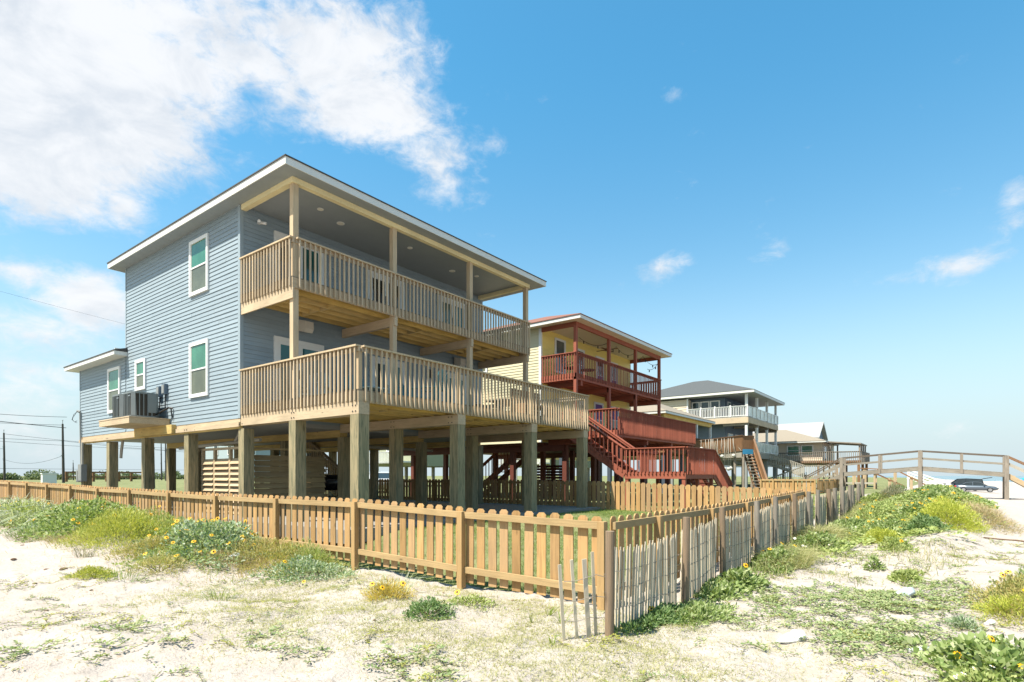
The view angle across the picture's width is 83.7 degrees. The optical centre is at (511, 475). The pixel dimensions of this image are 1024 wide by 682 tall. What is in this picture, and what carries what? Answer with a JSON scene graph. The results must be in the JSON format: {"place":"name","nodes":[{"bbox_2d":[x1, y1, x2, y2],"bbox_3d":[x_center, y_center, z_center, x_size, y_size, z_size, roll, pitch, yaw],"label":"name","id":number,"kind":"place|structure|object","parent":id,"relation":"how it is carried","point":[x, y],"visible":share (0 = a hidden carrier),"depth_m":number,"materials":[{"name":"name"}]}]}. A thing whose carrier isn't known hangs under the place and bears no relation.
{"place":"outdoors","nodes":[
{"label":"outdoors","id":0,"kind":"place"},
{"bbox_2d":[63,154,589,526],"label":"beach house","id":1,"kind":"structure","parent":0,"point":[254,300],"depth_m":16.50,"materials":[{"name":"blue"}]},
{"bbox_2d":[107,366,120,413],"bbox_3d":[-14.033,-3.020,20.174,1.140,1.580,0.086,0,0,37],"label":"window","id":2,"kind":"structure","parent":1,"relation":"in","point":[113,374],"depth_m":20.24,"materials":[{"name":"plastic"}]},
{"bbox_2d":[112,394,122,417],"bbox_3d":[-11.996,-2.127,17.936,0.752,0.765,0.776,0,0,37],"label":"air conditioner","id":3,"kind":"object","parent":1,"relation":"on","point":[117,405],"visible":0.37,"depth_m":17.60,"materials":[{"name":"metal"}]},
{"bbox_2d":[123,391,158,417],"bbox_3d":[-11.287,-2.127,17.398,0.752,0.765,0.776,0,0,37],"label":"air conditioner","id":4,"kind":"object","parent":1,"relation":"on","point":[140,404],"visible":0.89,"depth_m":17.13,"materials":[{"name":"metal"}]},
{"bbox_2d":[135,358,146,390],"bbox_3d":[-12.189,-3.320,18.775,0.810,1.000,0.086,0,0,37],"label":"window","id":5,"kind":"structure","parent":1,"relation":"in","point":[140,365],"depth_m":18.73,"materials":[{"name":"plastic"}]},
{"bbox_2d":[189,233,209,297],"bbox_3d":[-8.911,-5.980,16.288,1.140,1.580,0.086,0,0,37],"label":"window","id":6,"kind":"structure","parent":1,"relation":"in","point":[199,273],"depth_m":16.25,"materials":[{"name":"plastic"}]},
{"bbox_2d":[189,338,209,398],"bbox_3d":[-8.911,-3.040,16.288,1.140,1.580,0.086,0,0,37],"label":"window","id":7,"kind":"structure","parent":1,"relation":"in","point":[199,380],"depth_m":16.25,"materials":[{"name":"plastic"}]},
{"bbox_2d":[274,230,323,284],"bbox_3d":[-6.051,-5.730,16.280,0.086,1.980,1.560,0,0,37],"label":"sliding door","id":8,"kind":"structure","parent":1,"relation":"in","point":[278,235],"depth_m":16.44,"materials":[{"name":"glass"}]},
{"bbox_2d":[274,335,323,399],"bbox_3d":[-6.039,-2.840,16.271,0.115,2.000,1.560,0,0,37],"label":"sliding door","id":9,"kind":"structure","parent":1,"relation":"in","point":[281,345],"depth_m":16.02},
{"bbox_2d":[299,372,332,396],"bbox_3d":[-5.369,-2.368,15.683,0.800,1.111,0.906,0,0,-3],"label":"deck chair","id":10,"kind":"object","parent":1,"relation":"on","point":[317,385],"visible":0.12,"depth_m":15.89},
{"bbox_2d":[368,270,404,309],"bbox_3d":[-4.123,-5.650,18.797,0.115,1.820,1.540,0,0,37],"label":"sliding door","id":11,"kind":"structure","parent":1,"relation":"in","point":[368,270],"depth_m":18.63,"materials":[{"name":"glass"}]},
{"bbox_2d":[372,356,404,394],"bbox_3d":[-4.104,-2.840,18.845,0.086,2.000,1.440,0,0,37],"label":"sliding door","id":12,"kind":"structure","parent":1,"relation":"in","point":[373,357],"depth_m":18.73,"materials":[{"name":"glass"}]},
{"bbox_2d":[411,370,446,399],"bbox_3d":[-2.263,-2.368,15.840,0.906,1.111,0.800,0,0,17],"label":"deck chair","id":13,"kind":"object","parent":1,"relation":"on","point":[434,392],"visible":0.39,"depth_m":15.66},
{"bbox_2d":[439,295,464,327],"bbox_3d":[-2.200,-5.650,21.355,0.086,1.820,1.540,0,0,37],"label":"sliding door","id":14,"kind":"structure","parent":1,"relation":"in","point":[439,295],"depth_m":21.18,"materials":[{"name":"glass"}]},
{"bbox_2d":[438,371,465,404],"bbox_3d":[-2.212,-2.830,21.339,0.086,1.980,1.500,0,0,37],"label":"sliding door","id":15,"kind":"structure","parent":1,"relation":"in","point":[438,371],"depth_m":21.37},
{"bbox_2d":[509,388,552,417],"bbox_3d":[0.683,-2.320,18.765,0.630,0.980,1.700,0,0,37],"label":"slatted bench","id":16,"kind":"object","parent":1,"relation":"on","point":[526,403],"visible":0.3,"depth_m":18.70,"materials":[{"name":"brown wood"}]},
{"bbox_2d":[317,475,337,496],"bbox_3d":[-6.189,0.525,19.518,1.082,1.121,0.554,0,0,-19],"label":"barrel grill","id":17,"kind":"object","parent":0,"point":[331,482],"visible":0.23,"depth_m":19.32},
{"bbox_2d":[0,476,1023,681],"bbox_3d":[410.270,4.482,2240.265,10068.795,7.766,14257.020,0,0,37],"label":"ground","id":18,"kind":"structure","parent":0,"point":[123,663],"depth_m":5.94,"materials":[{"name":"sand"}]},
{"bbox_2d":[0,499,57,527],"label":"dune bush","id":19,"kind":"object","parent":18,"relation":"on","point":[19,509],"visible":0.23,"depth_m":16.67,"materials":[{"name":"green plant"}]},
{"bbox_2d":[0,525,59,543],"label":"grass tuft","id":20,"kind":"object","parent":18,"relation":"on","point":[19,539],"visible":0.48,"depth_m":12.84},
{"bbox_2d":[0,492,75,509],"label":"grass tuft","id":21,"kind":"object","parent":18,"relation":"on","point":[7,500],"visible":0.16,"depth_m":19.81,"materials":[{"name":"plant"}]},
{"bbox_2d":[0,521,76,535],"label":"dune bush","id":22,"kind":"object","parent":18,"relation":"on","point":[21,527],"visible":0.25,"depth_m":14.08,"materials":[{"name":"green plant"}]},
{"bbox_2d":[0,497,88,526],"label":"grass tuft","id":23,"kind":"object","parent":18,"relation":"on","point":[14,517],"visible":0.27,"depth_m":15.70,"materials":[{"name":"plant"}]},
{"bbox_2d":[40,473,57,483],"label":"marker box","id":24,"kind":"object","parent":18,"relation":"on","point":[51,478],"visible":0.82,"depth_m":59.80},
{"bbox_2d":[61,420,64,482],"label":"utility pole","id":25,"kind":"object","parent":18,"relation":"on","point":[63,469],"visible":0.9,"depth_m":93.86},
{"bbox_2d":[36,528,97,544],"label":"grass tuft","id":26,"kind":"object","parent":18,"relation":"on","point":[63,537],"visible":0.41,"depth_m":12.01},
{"bbox_2d":[9,495,171,541],"bbox_3d":[-10.402,0.956,13.906,8.682,1.026,2.854,0,0,37],"label":"dune bush","id":27,"kind":"object","parent":18,"relation":"on","point":[81,510],"visible":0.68,"depth_m":13.35,"materials":[{"name":"green plant"}]},
{"bbox_2d":[63,565,119,580],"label":"dune bush","id":28,"kind":"object","parent":18,"relation":"on","point":[83,572],"visible":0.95,"depth_m":8.52,"materials":[{"name":"green plant"}]},
{"bbox_2d":[0,469,183,479],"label":"scrub","id":29,"kind":"object","parent":18,"relation":"on","point":[35,475],"visible":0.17,"depth_m":171.72,"materials":[{"name":"plant"}]},
{"bbox_2d":[65,471,140,481],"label":"field fence","id":30,"kind":"object","parent":18,"relation":"on","point":[131,476],"visible":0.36,"depth_m":114.59,"materials":[{"name":"brown wood"}]},
{"bbox_2d":[49,506,168,552],"bbox_3d":[-8.189,1.035,12.009,3.064,0.852,2.369,0,0,37],"label":"dune bush","id":31,"kind":"object","parent":18,"relation":"on","point":[109,520],"visible":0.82,"depth_m":11.63,"materials":[{"name":"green plant"}]},
{"bbox_2d":[95,563,150,581],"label":"grass tuft","id":32,"kind":"object","parent":18,"relation":"on","point":[121,575],"visible":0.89,"depth_m":8.46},
{"bbox_2d":[61,505,224,547],"bbox_3d":[-8.039,1.053,12.553,7.824,0.832,2.260,0,0,37],"label":"dune bush","id":33,"kind":"object","parent":18,"relation":"on","point":[170,520],"visible":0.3,"depth_m":12.25,"materials":[{"name":"green plant"}]},
{"bbox_2d":[117,549,197,576],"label":"dune bush","id":34,"kind":"object","parent":18,"relation":"on","point":[147,562],"visible":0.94,"depth_m":9.05,"materials":[{"name":"green plant"}]},
{"bbox_2d":[103,534,226,562],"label":"dune bush","id":35,"kind":"object","parent":18,"relation":"on","point":[150,544],"visible":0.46,"depth_m":10.36,"materials":[{"name":"green plant"}]},
{"bbox_2d":[112,543,222,568],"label":"dune bush","id":36,"kind":"object","parent":18,"relation":"on","point":[131,566],"visible":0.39,"depth_m":9.76,"materials":[{"name":"green plant"}]},
{"bbox_2d":[0,521,337,596],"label":"dune vegetation","id":37,"kind":"object","parent":18,"relation":"on","point":[141,566],"visible":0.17,"depth_m":9.90,"materials":[{"name":"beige plant"}]},
{"bbox_2d":[1,521,369,596],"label":"bank grass","id":38,"kind":"structure","parent":18,"relation":"on","point":[191,563],"depth_m":9.33,"materials":[{"name":"green plant"}]},
{"bbox_2d":[129,516,290,568],"bbox_3d":[-5.714,1.136,10.686,3.789,0.833,2.416,0,0,37],"label":"dune bush","id":39,"kind":"object","parent":18,"relation":"on","point":[210,532],"visible":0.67,"depth_m":10.21,"materials":[{"name":"green plant"}]},
{"bbox_2d":[179,547,317,582],"bbox_3d":[-4.745,1.381,9.683,3.482,0.404,1.871,0,0,37],"label":"dune bush","id":40,"kind":"object","parent":18,"relation":"on","point":[221,550],"visible":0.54,"depth_m":9.38,"materials":[{"name":"green plant"}]},
{"bbox_2d":[206,446,310,476],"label":"pale blue house","id":41,"kind":"structure","parent":18,"relation":"on","point":[222,454],"depth_m":67.94,"materials":[{"name":"grey"}]},
{"bbox_2d":[199,536,352,577],"bbox_3d":[-4.102,1.325,9.999,3.113,0.587,2.227,0,0,37],"label":"dune bush","id":42,"kind":"object","parent":18,"relation":"on","point":[267,547],"visible":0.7,"depth_m":9.74,"materials":[{"name":"green plant"}]},
{"bbox_2d":[247,553,357,585],"bbox_3d":[-3.123,1.387,8.839,1.899,0.394,1.441,0,0,15],"label":"dune bush","id":43,"kind":"object","parent":18,"relation":"on","point":[314,566],"visible":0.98,"depth_m":8.73,"materials":[{"name":"green plant"}]},
{"bbox_2d":[0,480,607,610],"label":"picket fence","id":44,"kind":"object","parent":18,"relation":"on","point":[464,569],"visible":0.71,"depth_m":8.93,"materials":[{"name":"wood"}]},
{"bbox_2d":[266,538,361,570],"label":"dune bush","id":45,"kind":"object","parent":18,"relation":"on","point":[318,555],"visible":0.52,"depth_m":9.66,"materials":[{"name":"green plant"}]},
{"bbox_2d":[121,497,599,543],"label":"concrete slab","id":46,"kind":"structure","parent":18,"relation":"on","point":[511,508],"depth_m":17.69,"materials":[{"name":"concrete"}]},
{"bbox_2d":[198,447,325,515],"bbox_3d":[-7.771,0.165,16.392,4.237,1.950,1.980,0,0,4],"label":"louvred screen","id":47,"kind":"object","parent":46,"relation":"on","point":[271,474],"visible":0.51,"depth_m":16.20,"materials":[{"name":"wood"}]},
{"bbox_2d":[360,576,421,601],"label":"dune bush","id":48,"kind":"object","parent":18,"relation":"on","point":[388,590],"visible":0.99,"depth_m":7.26,"materials":[{"name":"yellow plant"}]},
{"bbox_2d":[362,568,433,592],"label":"grass tuft","id":49,"kind":"object","parent":18,"relation":"on","point":[406,579],"visible":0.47,"depth_m":7.80,"materials":[{"name":"beige plant"}]},
{"bbox_2d":[369,450,449,485],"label":"green house","id":50,"kind":"structure","parent":18,"relation":"on","point":[434,462],"depth_m":62.84,"materials":[{"name":"grey"}]},
{"bbox_2d":[402,596,457,621],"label":"dune bush","id":51,"kind":"object","parent":18,"relation":"on","point":[421,605],"visible":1,"depth_m":6.17,"materials":[{"name":"green plant"}]},
{"bbox_2d":[437,590,505,614],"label":"dune bush","id":52,"kind":"object","parent":18,"relation":"on","point":[478,599],"visible":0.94,"depth_m":6.73,"materials":[{"name":"green plant"}]},
{"bbox_2d":[0,575,986,681],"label":"yellow creeper","id":53,"kind":"object","parent":18,"relation":"on","point":[427,647],"visible":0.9,"depth_m":5.33,"materials":[{"name":"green plant"}]},
{"bbox_2d":[0,532,1022,681],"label":"creeping vine","id":54,"kind":"object","parent":18,"relation":"on","point":[873,595],"visible":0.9,"depth_m":6.01,"materials":[{"name":"green plant"}]},
{"bbox_2d":[0,530,1023,681],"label":"sand weeds","id":55,"kind":"object","parent":18,"relation":"on","point":[461,676],"visible":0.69,"depth_m":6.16,"materials":[{"name":"green plant"}]},
{"bbox_2d":[498,459,590,481],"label":"green house","id":56,"kind":"structure","parent":18,"relation":"on","point":[548,461],"depth_m":68.62,"materials":[{"name":"grey"}]},
{"bbox_2d":[306,479,799,520],"bbox_3d":[-1.532,0.908,23.493,24.466,1.560,0.130,0,0,37],"label":"picket fence","id":57,"kind":"object","parent":18,"relation":"on","point":[715,495],"visible":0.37,"depth_m":19.75,"materials":[{"name":"wood"}]},
{"bbox_2d":[403,313,732,507],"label":"yellow house","id":58,"kind":"structure","parent":18,"relation":"on","point":[619,430],"depth_m":27.01,"materials":[{"name":"beige"}]},
{"bbox_2d":[554,337,565,373],"bbox_3d":[2.297,-5.715,27.382,0.086,1.650,0.940,0,0,37],"label":"window","id":59,"kind":"structure","parent":58,"relation":"in","point":[559,344],"depth_m":27.32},
{"bbox_2d":[594,402,603,430],"bbox_3d":[4.600,-2.965,30.417,0.086,1.850,1.000,0,0,37],"label":"window","id":60,"kind":"structure","parent":58,"relation":"in","point":[597,405],"depth_m":30.39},
{"bbox_2d":[537,404,767,493],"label":"tan roof house","id":61,"kind":"structure","parent":18,"relation":"on","point":[741,442],"depth_m":40.90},
{"bbox_2d":[614,599,701,635],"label":"dune bush","id":62,"kind":"object","parent":18,"relation":"on","point":[653,618],"visible":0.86,"depth_m":5.99,"materials":[{"name":"green plant"}]},
{"bbox_2d":[661,598,743,627],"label":"dune bush","id":63,"kind":"object","parent":18,"relation":"on","point":[709,609],"visible":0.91,"depth_m":6.42,"materials":[{"name":"green plant"}]},
{"bbox_2d":[610,489,807,602],"bbox_3d":[4.713,1.096,11.402,0.130,1.449,11.552,0,0,37],"label":"picket fence","id":64,"kind":"object","parent":18,"relation":"on","point":[705,514],"visible":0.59,"depth_m":8.42,"materials":[{"name":"wood"}]},
{"bbox_2d":[558,479,863,640],"bbox_3d":[7.021,0.958,13.677,0.427,1.697,21.268,0,0,37],"label":"sand fence","id":65,"kind":"object","parent":18,"relation":"on","point":[694,575],"visible":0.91,"depth_m":7.05,"materials":[{"name":"wood"}]},
{"bbox_2d":[654,380,784,487],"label":"grey house","id":66,"kind":"structure","parent":18,"relation":"on","point":[729,409],"depth_m":58.83,"materials":[{"name":"wood"}]},
{"bbox_2d":[693,576,752,600],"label":"dune bush","id":67,"kind":"object","parent":18,"relation":"on","point":[718,586],"visible":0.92,"depth_m":7.65,"materials":[{"name":"green plant"}]},
{"bbox_2d":[709,563,772,592],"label":"dune bush","id":68,"kind":"object","parent":18,"relation":"on","point":[743,575],"visible":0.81,"depth_m":8.08,"materials":[{"name":"green plant"}]},
{"bbox_2d":[725,422,827,466],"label":"white roof house","id":69,"kind":"structure","parent":18,"relation":"on","point":[816,429],"depth_m":85.85,"materials":[{"name":"stone"}]},
{"bbox_2d":[747,542,809,578],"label":"dune bush","id":70,"kind":"object","parent":18,"relation":"on","point":[772,551],"visible":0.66,"depth_m":9.26,"materials":[{"name":"green plant"}]},
{"bbox_2d":[760,479,815,493],"bbox_3d":[17.738,0.838,36.834,3.292,1.284,0.130,0,0,37],"label":"yard fence","id":71,"kind":"object","parent":18,"relation":"on","point":[773,484],"visible":0.65,"depth_m":36.73,"materials":[{"name":"wood"}]},
{"bbox_2d":[777,630,805,643],"bbox_3d":[2.679,1.544,5.488,0.287,0.134,0.150,0,0,-3],"label":"plastic bag","id":72,"kind":"object","parent":18,"relation":"on","point":[788,638],"visible":0.85,"depth_m":5.45,"materials":[{"name":"plastic"}]},
{"bbox_2d":[748,541,840,569],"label":"grass tuft","id":73,"kind":"object","parent":18,"relation":"on","point":[799,557],"visible":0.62,"depth_m":9.50,"materials":[{"name":"plant"}]},
{"bbox_2d":[725,430,869,485],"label":"beige house","id":74,"kind":"structure","parent":18,"relation":"on","point":[803,449],"depth_m":66.23,"materials":[{"name":"beige"}]},
{"bbox_2d":[763,453,846,486],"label":"pale stair","id":75,"kind":"object","parent":18,"relation":"on","point":[801,472],"visible":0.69,"depth_m":60.11,"materials":[{"name":"wood"}]},
{"bbox_2d":[736,497,885,582],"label":"dune vegetation","id":76,"kind":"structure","parent":18,"relation":"on","point":[856,508],"depth_m":10.51,"materials":[{"name":"plant"}]},
{"bbox_2d":[778,530,855,553],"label":"dune bush","id":77,"kind":"object","parent":18,"relation":"on","point":[826,538],"visible":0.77,"depth_m":11.45,"materials":[{"name":"green plant"}]},
{"bbox_2d":[787,521,860,543],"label":"grass tuft","id":78,"kind":"object","parent":18,"relation":"on","point":[828,528],"visible":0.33,"depth_m":12.62,"materials":[{"name":"plant"}]},
{"bbox_2d":[817,479,838,492],"bbox_3d":[22.051,0.842,39.629,0.130,1.236,9.319,0,0,37],"label":"yard fence","id":79,"kind":"object","parent":18,"relation":"on","point":[823,485],"visible":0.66,"depth_m":38.72,"materials":[{"name":"wood"}]},
{"bbox_2d":[823,516,882,537],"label":"dune bush","id":80,"kind":"object","parent":18,"relation":"on","point":[852,522],"visible":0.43,"depth_m":14.20,"materials":[{"name":"green plant"}]},
{"bbox_2d":[861,554,885,571],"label":"dune bush","id":81,"kind":"object","parent":18,"relation":"on","point":[877,565],"visible":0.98,"depth_m":9.39,"materials":[{"name":"green plant"}]},
{"bbox_2d":[855,491,891,505],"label":"dune bush","id":82,"kind":"object","parent":18,"relation":"on","point":[864,498],"visible":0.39,"depth_m":20.89,"materials":[{"name":"green plant"}]},
{"bbox_2d":[845,498,911,521],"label":"dune bush","id":83,"kind":"object","parent":18,"relation":"on","point":[881,506],"visible":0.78,"depth_m":17.35,"materials":[{"name":"green plant"}]},
{"bbox_2d":[833,468,923,488],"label":"brown walkway","id":84,"kind":"structure","parent":18,"relation":"on","point":[854,482],"depth_m":56.62,"materials":[{"name":"brown wood"}]},
{"bbox_2d":[855,526,906,543],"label":"dune bush","id":85,"kind":"object","parent":18,"relation":"on","point":[882,533],"visible":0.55,"depth_m":12.05,"materials":[{"name":"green plant"}]},
{"bbox_2d":[751,494,1023,590],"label":"dune grass","id":86,"kind":"structure","parent":18,"relation":"on","point":[898,557],"depth_m":10.05,"materials":[{"name":"plant"}]},
{"bbox_2d":[860,517,914,535],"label":"dune bush","id":87,"kind":"object","parent":18,"relation":"on","point":[889,522],"visible":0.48,"depth_m":13.56,"materials":[{"name":"green plant"}]},
{"bbox_2d":[877,480,909,500],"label":"dune bush","id":88,"kind":"object","parent":18,"relation":"on","point":[886,491],"visible":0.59,"depth_m":21.18,"materials":[{"name":"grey plant"}]},
{"bbox_2d":[874,536,918,552],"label":"dune bush","id":89,"kind":"object","parent":18,"relation":"on","point":[888,543],"visible":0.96,"depth_m":10.57,"materials":[{"name":"green plant"}]},
{"bbox_2d":[775,489,1018,563],"bbox_3d":[13.739,0.983,19.382,4.570,1.095,26.046,0,0,37],"label":"dune creeper","id":90,"kind":"object","parent":18,"relation":"on","point":[911,531],"visible":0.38,"depth_m":11.83,"materials":[{"name":"green plant"}]},
{"bbox_2d":[886,567,925,585],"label":"dune bush","id":91,"kind":"object","parent":18,"relation":"on","point":[907,574],"visible":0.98,"depth_m":8.58,"materials":[{"name":"green plant"}]},
{"bbox_2d":[882,496,935,520],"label":"dune bush","id":92,"kind":"object","parent":18,"relation":"on","point":[911,507],"visible":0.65,"depth_m":15.72,"materials":[{"name":"green plant"}]},
{"bbox_2d":[803,450,1023,499],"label":"dune walkover","id":93,"kind":"object","parent":18,"relation":"on","point":[919,468],"visible":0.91,"depth_m":38.58,"materials":[{"name":"grey wood"}]},
{"bbox_2d":[876,469,950,487],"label":"white stair","id":94,"kind":"object","parent":18,"relation":"on","point":[908,480],"visible":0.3,"depth_m":71.13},
{"bbox_2d":[898,512,954,535],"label":"dune bush","id":95,"kind":"object","parent":18,"relation":"on","point":[923,520],"visible":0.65,"depth_m":12.78,"materials":[{"name":"green plant"}]},
{"bbox_2d":[886,484,999,508],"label":"dune bush","id":96,"kind":"object","parent":18,"relation":"on","point":[929,490],"visible":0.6,"depth_m":21.05,"materials":[{"name":"green plant"}]},
{"bbox_2d":[906,495,992,535],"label":"dune bush","id":97,"kind":"object","parent":18,"relation":"on","point":[950,508],"visible":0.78,"depth_m":13.61,"materials":[{"name":"yellow plant"}]},
{"bbox_2d":[914,492,993,510],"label":"dune bush","id":98,"kind":"object","parent":18,"relation":"on","point":[955,496],"visible":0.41,"depth_m":17.18,"materials":[{"name":"green plant"}]},
{"bbox_2d":[895,630,1023,681],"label":"dune bush","id":99,"kind":"object","parent":18,"relation":"on","point":[1000,651],"visible":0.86,"depth_m":4.66,"materials":[{"name":"green plant"}]},
{"bbox_2d":[941,613,986,632],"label":"dune bush","id":100,"kind":"object","parent":18,"relation":"on","point":[958,621],"visible":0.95,"depth_m":5.90,"materials":[{"name":"green plant"}]},
{"bbox_2d":[954,482,998,491],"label":"sedan","id":101,"kind":"object","parent":18,"relation":"on","point":[965,486],"visible":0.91,"depth_m":80.33,"materials":[{"name":"silver metal"}]},
{"bbox_2d":[935,658,1021,681],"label":"dune bush","id":102,"kind":"object","parent":18,"relation":"on","point":[961,676],"visible":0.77,"depth_m":4.36,"materials":[{"name":"green plant"}]},
{"bbox_2d":[956,498,1023,534],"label":"dune bush","id":103,"kind":"object","parent":18,"relation":"on","point":[986,514],"visible":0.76,"depth_m":14.91,"materials":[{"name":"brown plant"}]},
{"bbox_2d":[964,570,1023,625],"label":"dune bush","id":104,"kind":"object","parent":18,"relation":"on","point":[1003,586],"visible":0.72,"depth_m":6.85,"materials":[{"name":"plant"}]},
{"bbox_2d":[968,589,1023,629],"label":"dune bush","id":105,"kind":"object","parent":18,"relation":"on","point":[997,602],"visible":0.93,"depth_m":6.32,"materials":[{"name":"yellow plant"}]},
{"bbox_2d":[988,565,1023,610],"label":"dune bush","id":106,"kind":"object","parent":18,"relation":"on","point":[1021,571],"visible":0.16,"depth_m":7.11,"materials":[{"name":"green plant"}]},
{"bbox_2d":[0,0,1023,475],"label":"sky","id":107,"kind":"structure","parent":0,"point":[815,207],"materials":[{"name":"blue"}]},
{"bbox_2d":[333,509,753,600],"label":"lawn grass","id":108,"kind":"structure","parent":0,"point":[601,514],"depth_m":11.43,"materials":[{"name":"plant"}]},
{"bbox_2d":[748,476,1023,481],"bbox_3d":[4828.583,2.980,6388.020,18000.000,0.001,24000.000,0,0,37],"label":"sea","id":109,"kind":"structure","parent":0,"point":[996,478],"depth_m":1024.10,"materials":[{"name":"liquid"}]},
{"bbox_2d":[942,477,991,490],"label":"sport utility vehicle","id":110,"kind":"object","parent":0,"point":[959,481],"visible":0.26,"depth_m":84.79,"materials":[{"name":"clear metal"}]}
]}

